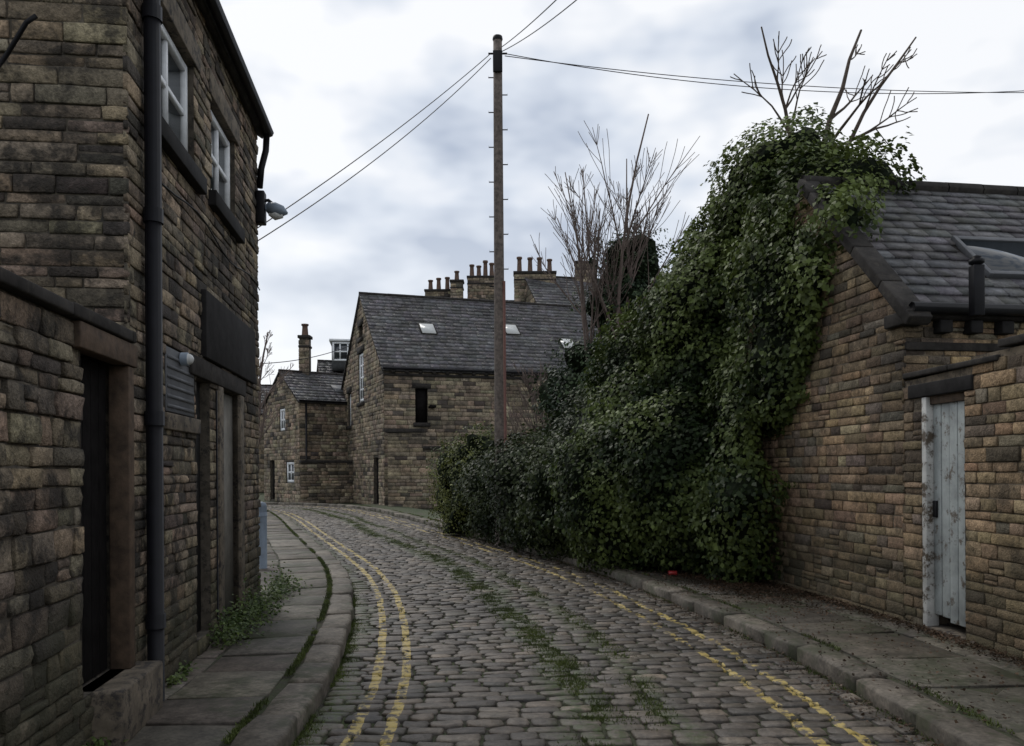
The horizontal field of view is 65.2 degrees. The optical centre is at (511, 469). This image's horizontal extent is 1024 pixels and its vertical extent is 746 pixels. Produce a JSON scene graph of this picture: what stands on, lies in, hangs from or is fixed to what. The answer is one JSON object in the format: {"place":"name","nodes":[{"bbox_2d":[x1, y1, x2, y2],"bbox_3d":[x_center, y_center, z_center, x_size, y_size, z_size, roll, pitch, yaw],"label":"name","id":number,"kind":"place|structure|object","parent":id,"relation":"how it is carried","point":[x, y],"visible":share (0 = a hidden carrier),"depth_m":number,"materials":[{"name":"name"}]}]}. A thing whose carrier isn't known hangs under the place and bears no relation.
{"place":"outdoors","nodes":[
{"label":"outdoors","id":0,"kind":"place"},
{"bbox_2d":[0,289,123,742],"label":"yard wall","id":1,"kind":"structure","parent":0,"point":[94,554],"depth_m":4.56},
{"bbox_2d":[0,266,73,314],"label":"coping stone","id":2,"kind":"object","parent":1,"relation":"on","point":[20,286],"visible":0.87,"depth_m":3.57,"materials":[{"name":"grey stone"}]},
{"bbox_2d":[0,291,93,745],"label":"yard wall stones","id":3,"kind":"object","parent":1,"relation":"attached to","point":[51,658],"visible":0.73,"depth_m":3.69,"materials":[{"name":"brown stone"}]},
{"bbox_2d":[59,302,132,341],"bbox_3d":[-2.443,-0.802,4.366,0.445,0.070,0.832,0,0,-7],"label":"coping stone","id":4,"kind":"object","parent":1,"relation":"on","point":[93,318],"visible":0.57,"depth_m":4.30,"materials":[{"name":"stone"}]},
{"bbox_2d":[129,331,136,342],"bbox_3d":[-2.499,-0.803,4.815,0.445,0.073,0.057,0,0,-7],"label":"coping stone","id":5,"kind":"object","parent":1,"relation":"on","point":[134,337],"visible":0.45,"depth_m":4.82,"materials":[{"name":"stone"}]},
{"bbox_2d":[125,511,330,745],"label":"pavement","id":6,"kind":"structure","parent":0,"point":[213,697],"depth_m":6.08,"materials":[{"name":"grey stone"}]},
{"bbox_2d":[83,660,162,745],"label":"door step","id":7,"kind":"object","parent":6,"relation":"on","point":[126,704],"depth_m":4.46,"materials":[{"name":"grey stone"}]},
{"bbox_2d":[108,366,134,669],"bbox_3d":[-2.356,0.285,4.833,0.128,1.818,0.102,0,0,0],"label":"door post","id":8,"kind":"object","parent":7,"relation":"on","point":[121,513],"depth_m":4.79,"materials":[{"name":"brown wood"}]},
{"bbox_2d":[70,320,137,367],"bbox_3d":[-2.300,-0.695,4.495,0.100,0.138,0.855,0,0,-7],"label":"door lintel","id":9,"kind":"structure","parent":8,"relation":"on","point":[96,343],"depth_m":4.40,"materials":[{"name":"brown stone"}]},
{"bbox_2d":[82,561,312,745],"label":"weeds","id":10,"kind":"object","parent":6,"relation":"on","point":[280,588],"visible":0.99,"depth_m":7.54,"materials":[{"name":"green plant"}]},
{"bbox_2d":[259,502,266,568],"bbox_3d":[-3.814,0.993,12.200,0.156,1.020,0.160,0,0,0],"label":"steel post","id":11,"kind":"object","parent":6,"relation":"on","point":[263,532],"visible":0.7,"depth_m":12.14,"materials":[{"name":"grey metal"}]},
{"bbox_2d":[332,342,333,360],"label":"dormer window frame","id":12,"kind":"object","parent":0,"point":[332,350],"visible":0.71,"depth_m":52.94,"materials":[{"name":"wood"}]},
{"bbox_2d":[334,344,348,358],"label":"dormer window glass","id":13,"kind":"object","parent":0,"point":[343,354],"visible":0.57,"depth_m":53.06,"materials":[{"name":"glass"}]},
{"bbox_2d":[334,342,349,343],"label":"dormer window frame","id":14,"kind":"object","parent":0,"point":[341,342],"visible":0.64,"depth_m":53.02,"materials":[{"name":"wood"}]},
{"bbox_2d":[258,492,436,511],"bbox_3d":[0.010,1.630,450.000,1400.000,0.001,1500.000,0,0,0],"label":"ground","id":15,"kind":"structure","parent":0,"point":[261,497],"depth_m":41.89,"materials":[{"name":"grey stone"}]},
{"bbox_2d":[0,0,273,700],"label":"stone cottage","id":16,"kind":"structure","parent":15,"relation":"on","point":[131,178],"depth_m":5.54,"materials":[{"name":"stone"}]},
{"bbox_2d":[161,39,179,139],"bbox_3d":[-2.566,-2.804,5.845,0.030,0.780,0.998,0,0,-7],"label":"window glass","id":17,"kind":"structure","parent":16,"relation":"in","point":[173,71],"depth_m":6.10,"materials":[{"name":"grey glass"}]},
{"bbox_2d":[161,23,184,70],"bbox_3d":[-2.544,-3.164,5.848,0.058,0.060,0.878,0,0,-7],"label":"window frame","id":18,"kind":"structure","parent":16,"relation":"in","point":[172,49],"depth_m":6.01,"materials":[{"name":"white paint"}]},
{"bbox_2d":[180,64,187,150],"bbox_3d":[-2.598,-2.804,6.313,0.060,0.780,0.060,0,0,-7],"label":"window frame","id":19,"kind":"structure","parent":16,"relation":"in","point":[183,74],"depth_m":6.29,"materials":[{"name":"white paint"}]},
{"bbox_2d":[211,125,224,201],"bbox_3d":[-2.755,-2.813,7.375,0.030,0.760,0.877,0,0,-7],"label":"window glass","id":20,"kind":"structure","parent":16,"relation":"in","point":[221,147],"depth_m":7.59,"materials":[{"name":"grey glass"}]},
{"bbox_2d":[211,111,227,146],"bbox_3d":[-2.733,-3.163,7.378,0.058,0.060,0.757,0,0,-7],"label":"window frame","id":21,"kind":"structure","parent":16,"relation":"in","point":[214,123],"depth_m":7.44,"materials":[{"name":"white paint"}]},
{"bbox_2d":[224,141,229,208],"bbox_3d":[-2.781,-2.813,7.783,0.060,0.760,0.060,0,0,-7],"label":"window frame","id":22,"kind":"structure","parent":16,"relation":"in","point":[226,149],"depth_m":7.75,"materials":[{"name":"white paint"}]},
{"bbox_2d":[224,394,232,625],"bbox_3d":[-2.744,0.382,7.561,0.060,2.210,0.665,0,0,-7],"label":"blocked doorway","id":23,"kind":"structure","parent":16,"relation":"in","point":[228,453],"depth_m":7.71,"materials":[{"name":"brown wood"}]},
{"bbox_2d":[255,190,287,225],"bbox_3d":[-2.681,-2.924,8.943,0.344,0.360,0.160,0,0,-7],"label":"street lamp","id":24,"kind":"object","parent":16,"relation":"attached to","point":[275,211],"visible":1,"depth_m":8.88,"materials":[{"name":"grey metal"}]},
{"bbox_2d":[258,330,293,447],"bbox_3d":[-10.934,-2.039,33.032,2.594,7.440,4.531,0,0,10],"label":"bare tree","id":25,"kind":"object","parent":15,"relation":"on","point":[261,364],"visible":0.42,"depth_m":33.15,"materials":[{"name":"brown plant"}]},
{"bbox_2d":[229,509,353,745],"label":"kerb","id":26,"kind":"structure","parent":15,"relation":"on","point":[283,718],"depth_m":5.81,"materials":[{"name":"grey stone"}]},
{"bbox_2d":[261,324,347,502],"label":"end cottage","id":27,"kind":"structure","parent":15,"relation":"on","point":[310,422],"depth_m":41.34,"materials":[{"name":"brown stone"}]},
{"bbox_2d":[273,461,274,498],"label":"door","id":28,"kind":"structure","parent":27,"relation":"in","point":[273,461],"depth_m":43.15,"materials":[{"name":"wood"}]},
{"bbox_2d":[280,409,281,430],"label":"window frame","id":29,"kind":"structure","parent":27,"relation":"in","point":[280,409],"depth_m":42.13,"materials":[{"name":"white paint"}]},
{"bbox_2d":[287,462,288,481],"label":"window frame","id":30,"kind":"structure","parent":27,"relation":"in","point":[287,462],"depth_m":41.38,"materials":[{"name":"white paint"}]},
{"bbox_2d":[289,465,293,479],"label":"window glass","id":31,"kind":"structure","parent":27,"relation":"in","point":[289,465],"depth_m":41.06,"materials":[{"name":"grey"}]},
{"bbox_2d":[301,463,352,502],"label":"wall","id":32,"kind":"structure","parent":15,"relation":"on","point":[327,480],"depth_m":39.62,"materials":[{"name":"brown stone"}]},
{"bbox_2d":[300,463,353,502],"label":"garden wall stones","id":33,"kind":"object","parent":15,"relation":"on","point":[328,491],"visible":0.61,"depth_m":39.62,"materials":[{"name":"brown stone"}]},
{"bbox_2d":[299,460,352,462],"bbox_3d":[-7.993,-0.426,40.498,5.500,0.150,0.360,0,0,-30],"label":"coping stone","id":34,"kind":"object","parent":33,"relation":"on","point":[325,461],"visible":0.48,"depth_m":39.58,"materials":[{"name":"stone"}]},
{"bbox_2d":[359,504,440,518],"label":"grass verge","id":35,"kind":"object","parent":15,"relation":"on","point":[416,511],"depth_m":30.14,"materials":[{"name":"green plant"}]},
{"bbox_2d":[388,433,446,508],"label":"garden wall stones","id":36,"kind":"object","parent":15,"relation":"on","point":[410,475],"visible":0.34,"depth_m":33.52,"materials":[{"name":"brown stone"}]},
{"bbox_2d":[385,428,423,432],"bbox_3d":[-4.506,-1.653,33.652,1.600,0.160,0.420,0,0,3],"label":"coping stone","id":37,"kind":"object","parent":36,"relation":"on","point":[417,430],"visible":1,"depth_m":33.45,"materials":[{"name":"stone"}]},
{"bbox_2d":[423,445,511,448],"bbox_3d":[-1.431,-0.951,33.497,4.550,0.120,0.400,0,0,3],"label":"coping stone","id":38,"kind":"object","parent":36,"relation":"on","point":[431,447],"visible":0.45,"depth_m":33.40,"materials":[{"name":"stone"}]},
{"bbox_2d":[388,433,449,508],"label":"wall","id":39,"kind":"structure","parent":15,"relation":"on","point":[419,435],"depth_m":33.53,"materials":[{"name":"brown stone"}]},
{"bbox_2d":[417,420,513,537],"bbox_3d":[-0.994,0.331,20.078,2.297,3.038,4.533,0,0,-19],"label":"green shrub","id":40,"kind":"object","parent":15,"relation":"on","point":[452,513],"visible":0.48,"depth_m":19.13,"materials":[{"name":"green plant"}]},
{"bbox_2d":[341,292,597,504],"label":"stone barn","id":41,"kind":"structure","parent":15,"relation":"on","point":[426,363],"depth_m":36.85,"materials":[{"name":"stone"}]},
{"bbox_2d":[350,394,350,424],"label":"window frame","id":42,"kind":"structure","parent":41,"relation":"in","point":[350,394],"depth_m":41.23,"materials":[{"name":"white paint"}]},
{"bbox_2d":[360,357,360,399],"bbox_3d":[-7.377,-4.455,38.965,0.060,2.300,0.120,0,0,-24],"label":"window frame","id":43,"kind":"structure","parent":41,"relation":"in","point":[360,357],"depth_m":38.90,"materials":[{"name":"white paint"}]},
{"bbox_2d":[361,357,363,398],"bbox_3d":[-7.178,-4.456,38.571,0.030,2.300,1.000,0,0,-24],"label":"window glass","id":44,"kind":"structure","parent":41,"relation":"in","point":[361,357],"depth_m":38.80,"materials":[{"name":"grey"}]},
{"bbox_2d":[377,458,378,503],"bbox_3d":[-5.930,0.496,35.993,0.080,2.080,0.860,0,0,-24],"label":"door","id":45,"kind":"structure","parent":41,"relation":"in","point":[377,458],"depth_m":36.26,"materials":[{"name":"black wood"}]},
{"bbox_2d":[415,389,426,422],"bbox_3d":[-4.019,-2.825,35.247,0.510,1.460,0.100,0,0,-18],"label":"loft door","id":46,"kind":"structure","parent":41,"relation":"in","point":[420,394],"depth_m":35.21,"materials":[{"name":"black wood"}]},
{"bbox_2d":[488,360,550,441],"bbox_3d":[0.879,-0.737,22.161,4.184,4.675,2.328,0,0,-33],"label":"bare shrub","id":47,"kind":"object","parent":15,"relation":"on","point":[531,385],"visible":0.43,"depth_m":21.71,"materials":[{"name":"brown plant"}]},
{"bbox_2d":[445,378,603,562],"bbox_3d":[0.380,0.074,16.040,4.397,3.641,6.934,0,0,-43],"label":"overgrown hedge","id":48,"kind":"object","parent":15,"relation":"on","point":[516,472],"visible":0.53,"depth_m":15.07,"materials":[{"name":"green plant"}]},
{"bbox_2d":[526,283,535,302],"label":"gable wall stones","id":49,"kind":"object","parent":15,"relation":"on","point":[529,297],"visible":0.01,"depth_m":55.87,"materials":[{"name":"brown stone"}]},
{"bbox_2d":[527,223,671,437],"bbox_3d":[3.089,-2.300,19.689,5.478,7.763,3.726,0,0,0],"label":"evergreen tree","id":50,"kind":"object","parent":15,"relation":"on","point":[577,363],"visible":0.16,"depth_m":19.37,"materials":[{"name":"green plant"}]},
{"bbox_2d":[530,114,699,360],"bbox_3d":[2.362,-4.568,18.955,3.316,7.321,3.708,0,0,-19],"label":"bare sapling","id":51,"kind":"object","parent":15,"relation":"on","point":[595,245],"visible":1,"depth_m":18.91,"materials":[{"name":"brown plant"}]},
{"bbox_2d":[265,502,1023,745],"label":"kerb","id":52,"kind":"structure","parent":15,"relation":"on","point":[938,723],"depth_m":6.13,"materials":[{"name":"grey stone"}]},
{"bbox_2d":[535,102,925,585],"bbox_3d":[3.379,-1.520,11.907,4.738,6.851,5.884,0,0,-44],"label":"ivy covered tree","id":53,"kind":"object","parent":15,"relation":"on","point":[661,470],"visible":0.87,"depth_m":10.75,"materials":[{"name":"green plant"}]},
{"bbox_2d":[730,27,917,149],"bbox_3d":[4.924,-5.173,12.368,3.026,3.707,1.553,0,0,0],"label":"bare tree","id":54,"kind":"object","parent":53,"relation":"on","point":[833,114],"visible":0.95,"depth_m":12.33,"materials":[{"name":"brown plant"}]},
{"bbox_2d":[743,175,1023,621],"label":"slate roofed outbuilding","id":55,"kind":"structure","parent":15,"relation":"on","point":[933,276],"depth_m":8.47,"materials":[{"name":"stone"}]},
{"bbox_2d":[903,352,1023,660],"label":"yard wall stones","id":56,"kind":"object","parent":15,"relation":"on","point":[1009,549],"visible":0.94,"depth_m":6.44,"materials":[{"name":"brown stone"}]},
{"bbox_2d":[902,365,952,378],"bbox_3d":[3.921,-0.891,7.293,0.365,0.053,0.682,0,0,-5],"label":"coping stone","id":57,"kind":"object","parent":56,"relation":"on","point":[927,372],"visible":0.49,"depth_m":7.25,"materials":[{"name":"grey stone"}]},
{"bbox_2d":[933,501,937,516],"bbox_3d":[3.826,0.352,7.230,0.020,0.150,0.050,0,0,-5],"label":"door latch","id":58,"kind":"object","parent":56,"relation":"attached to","point":[935,508],"depth_m":7.21,"materials":[{"name":"black paint"}]},
{"bbox_2d":[908,374,973,398],"bbox_3d":[3.877,-0.730,7.089,0.230,0.128,0.920,0,0,-5],"label":"door lintel","id":59,"kind":"structure","parent":56,"relation":"on","point":[947,386],"depth_m":7.01,"materials":[{"name":"stone"}]},
{"bbox_2d":[948,354,999,369],"bbox_3d":[3.976,-0.890,6.634,0.365,0.051,0.620,0,0,-5],"label":"coping stone","id":60,"kind":"object","parent":56,"relation":"on","point":[972,362],"visible":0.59,"depth_m":6.58,"materials":[{"name":"grey stone"}]},
{"bbox_2d":[998,334,1023,347],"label":"coping stone","id":61,"kind":"object","parent":56,"relation":"on","point":[1013,341],"visible":0.94,"depth_m":6.15,"materials":[{"name":"grey stone"}]},
{"bbox_2d":[468,280,493,299],"bbox_3d":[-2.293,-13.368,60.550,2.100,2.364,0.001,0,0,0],"label":"chimney stack","id":62,"kind":"object","parent":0,"point":[480,289],"visible":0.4,"depth_m":60.55,"materials":[{"name":"stone"}]},
{"bbox_2d":[514,273,555,301],"bbox_3d":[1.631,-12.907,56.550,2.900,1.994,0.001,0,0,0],"label":"chimney stack","id":63,"kind":"object","parent":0,"point":[519,274],"visible":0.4,"depth_m":56.55,"materials":[{"name":"brown stone"}]},
{"bbox_2d":[513,271,556,276],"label":"chimney cap","id":64,"kind":"object","parent":63,"relation":"on","point":[532,272],"visible":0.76,"depth_m":56.47,"materials":[{"name":"grey stone"}]},
{"bbox_2d":[517,256,521,270],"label":"chimney pot","id":65,"kind":"object","parent":64,"relation":"on","point":[519,264],"visible":0.91,"depth_m":56.86,"materials":[{"name":"ceramic"}]},
{"bbox_2d":[527,257,532,270],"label":"chimney pot","id":66,"kind":"object","parent":64,"relation":"on","point":[529,259],"visible":0.89,"depth_m":56.86,"materials":[{"name":"ceramic"}]},
{"bbox_2d":[537,257,541,270],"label":"chimney pot","id":67,"kind":"object","parent":64,"relation":"on","point":[539,268],"visible":0.75,"depth_m":56.87,"materials":[{"name":"ceramic"}]},
{"bbox_2d":[547,259,551,270],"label":"chimney pot","id":68,"kind":"object","parent":64,"relation":"on","point":[549,263],"visible":0.87,"depth_m":56.87,"materials":[{"name":"ceramic"}]},
{"bbox_2d":[514,278,555,279],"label":"chimney band","id":69,"kind":"object","parent":63,"relation":"attached to","point":[539,279],"visible":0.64,"depth_m":56.49,"materials":[{"name":"stone"}]},
{"bbox_2d":[267,505,938,745],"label":"cobbled road","id":70,"kind":"structure","parent":0,"point":[442,661],"depth_m":6.42,"materials":[{"name":"stone"}]},
{"bbox_2d":[488,34,508,545],"bbox_3d":[-0.273,-3.818,16.988,0.407,10.840,0.275,0,0,0],"label":"telegraph pole","id":71,"kind":"object","parent":70,"relation":"on","point":[500,353],"visible":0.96,"depth_m":16.91,"materials":[{"name":"black wood"}]},
{"bbox_2d":[258,0,1023,363],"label":"overhead wires","id":72,"kind":"object","parent":71,"relation":"attached to","point":[578,66],"visible":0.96,"depth_m":17.07,"materials":[{"name":"black paint"}]},
{"bbox_2d":[221,505,1014,745],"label":"grass tufts","id":73,"kind":"object","parent":70,"relation":"on","point":[532,631],"visible":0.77,"depth_m":6.96,"materials":[{"name":"green plant"}]},
{"bbox_2d":[220,0,1023,383],"label":"sky","id":74,"kind":"structure","parent":0,"point":[332,79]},
{"bbox_2d":[432,518,1023,744],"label":"pavement","id":75,"kind":"structure","parent":0,"point":[863,650],"depth_m":6.33,"materials":[{"name":"grey stone"}]},
{"bbox_2d":[668,571,676,574],"bbox_3d":[2.211,1.421,11.019,0.122,0.066,0.070,0,0,0],"label":"drinks can","id":76,"kind":"object","parent":75,"relation":"on","point":[672,572],"visible":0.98,"depth_m":11.00,"materials":[{"name":"metal"}]},
{"bbox_2d":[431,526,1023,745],"bbox_3d":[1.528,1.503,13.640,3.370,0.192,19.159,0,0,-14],"label":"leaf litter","id":77,"kind":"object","parent":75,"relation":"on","point":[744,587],"visible":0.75,"depth_m":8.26,"materials":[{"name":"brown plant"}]},
{"bbox_2d":[926,624,965,641],"bbox_3d":[3.898,1.446,7.050,0.220,0.060,0.600,0,0,-5],"label":"door threshold","id":78,"kind":"object","parent":75,"relation":"on","point":[948,630],"depth_m":7.06,"materials":[{"name":"stone"}]},
{"bbox_2d":[905,345,1023,650],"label":"yard wall","id":79,"kind":"structure","parent":0,"point":[943,482],"depth_m":7.08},
{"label":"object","id":80,"kind":"object","parent":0,"visible":0},
{"bbox_2d":[258,415,264,492],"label":"front wall stones","id":81,"kind":"object","parent":80,"relation":"attached to","point":[261,460],"visible":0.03,"depth_m":61.01,"materials":[{"name":"brown stone"}]},
{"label":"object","id":82,"kind":"object","parent":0,"visible":0},
{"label":"roof deck","id":83,"kind":"object","parent":82,"relation":"on","visible":0},
{"bbox_2d":[556,276,599,279],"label":"ridge tiles","id":84,"kind":"object","parent":83,"relation":"on","point":[568,277],"visible":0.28,"depth_m":57.51,"materials":[{"name":"black stone"}]},
{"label":"roof deck","id":85,"kind":"object","parent":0,"visible":0},
{"bbox_2d":[318,361,343,373],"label":"roof slates","id":86,"kind":"object","parent":85,"relation":"on","point":[323,366],"visible":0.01,"depth_m":54.71,"materials":[{"name":"grey stone"}]},
{"bbox_2d":[332,341,345,371],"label":"dormer cheeks","id":87,"kind":"object","parent":85,"relation":"on","point":[339,366],"visible":0.21,"depth_m":53.09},
{"bbox_2d":[329,339,349,345],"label":"dormer roof","id":88,"kind":"structure","parent":87,"relation":"on","point":[343,340],"depth_m":52.97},
{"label":"rear walls","id":89,"kind":"object","parent":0,"visible":0},
{"bbox_2d":[525,277,598,305],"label":"roof slates","id":90,"kind":"object","parent":89,"relation":"on","point":[546,292],"visible":0.32,"depth_m":55.52,"materials":[{"name":"grey stone"}]},
{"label":"roof deck","id":91,"kind":"object","parent":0,"visible":0},
{"bbox_2d":[261,386,270,412],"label":"roof slates","id":92,"kind":"object","parent":91,"relation":"on","point":[263,388],"visible":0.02,"depth_m":63.74,"materials":[{"name":"stone"}]},
{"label":"roof deck","id":93,"kind":"object","parent":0,"visible":0},
{"bbox_2d":[425,291,449,295],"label":"chimney stack stones","id":94,"kind":"object","parent":93,"relation":"on","point":[437,293],"visible":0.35,"depth_m":60.58,"materials":[{"name":"brown stone"}]},
{"bbox_2d":[424,289,449,291],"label":"chimney cap","id":95,"kind":"object","parent":94,"relation":"on","point":[436,290],"visible":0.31,"depth_m":60.52,"materials":[{"name":"black stone"}]},
{"bbox_2d":[428,280,432,288],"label":"chimney pot","id":96,"kind":"object","parent":95,"relation":"on","point":[430,285],"visible":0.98,"depth_m":60.87,"materials":[{"name":"ceramic"}]},
{"bbox_2d":[436,278,440,288],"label":"chimney pot","id":97,"kind":"object","parent":95,"relation":"on","point":[438,283],"visible":0.96,"depth_m":60.87,"materials":[{"name":"ceramic"}]},
{"bbox_2d":[445,277,449,288],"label":"chimney pot","id":98,"kind":"object","parent":95,"relation":"on","point":[447,285],"visible":0.94,"depth_m":60.86,"materials":[{"name":"ceramic"}]},
{"bbox_2d":[468,278,493,299],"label":"chimney stack stones","id":99,"kind":"object","parent":93,"relation":"on","point":[474,290],"visible":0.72,"depth_m":60.52,"materials":[{"name":"brown stone"}]},
{"bbox_2d":[467,275,493,278],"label":"chimney cap","id":100,"kind":"object","parent":99,"relation":"on","point":[483,276],"visible":0.37,"depth_m":60.48,"materials":[{"name":"stone"}]},
{"bbox_2d":[469,264,473,275],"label":"chimney pot","id":101,"kind":"object","parent":100,"relation":"on","point":[471,266],"visible":0.93,"depth_m":60.86,"materials":[{"name":"ceramic"}]},
{"bbox_2d":[476,265,480,274],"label":"chimney pot","id":102,"kind":"object","parent":100,"relation":"on","point":[478,267],"visible":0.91,"depth_m":60.86,"materials":[{"name":"ceramic"}]},
{"bbox_2d":[483,260,487,274],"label":"chimney pot","id":103,"kind":"object","parent":100,"relation":"on","point":[485,270],"visible":0.94,"depth_m":60.86,"materials":[{"name":"ceramic"}]},
{"bbox_2d":[489,263,493,274],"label":"chimney pot","id":104,"kind":"object","parent":100,"relation":"on","point":[491,268],"visible":0.86,"depth_m":60.87,"materials":[{"name":"ceramic"}]},
{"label":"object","id":105,"kind":"object","parent":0,"visible":0},
{"bbox_2d":[450,284,462,297],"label":"chimney stack stones","id":106,"kind":"object","parent":105,"relation":"attached to","point":[455,293],"visible":0.59,"depth_m":59.77,"materials":[{"name":"brown stone"}]},
{"bbox_2d":[450,279,463,283],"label":"chimney cap","id":107,"kind":"object","parent":105,"relation":"on","point":[456,280],"visible":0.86,"depth_m":59.72,"materials":[{"name":"black stone"}]},
{"bbox_2d":[454,271,458,278],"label":"chimney pot","id":108,"kind":"object","parent":107,"relation":"on","point":[456,274],"visible":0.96,"depth_m":60.06,"materials":[{"name":"ceramic"}]},
{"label":"chimney","id":109,"kind":"object","parent":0,"visible":0},
{"bbox_2d":[514,274,555,300],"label":"chimney stack stones","id":110,"kind":"object","parent":109,"relation":"attached to","point":[519,284],"visible":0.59,"depth_m":56.52,"materials":[{"name":"brown stone"}]},
{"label":"chimney","id":111,"kind":"object","parent":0,"visible":0},
{"bbox_2d":[576,264,595,282],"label":"chimney stack stones","id":112,"kind":"object","parent":111,"relation":"attached to","point":[585,274],"visible":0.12,"depth_m":57.52,"materials":[{"name":"stone"}]}
]}

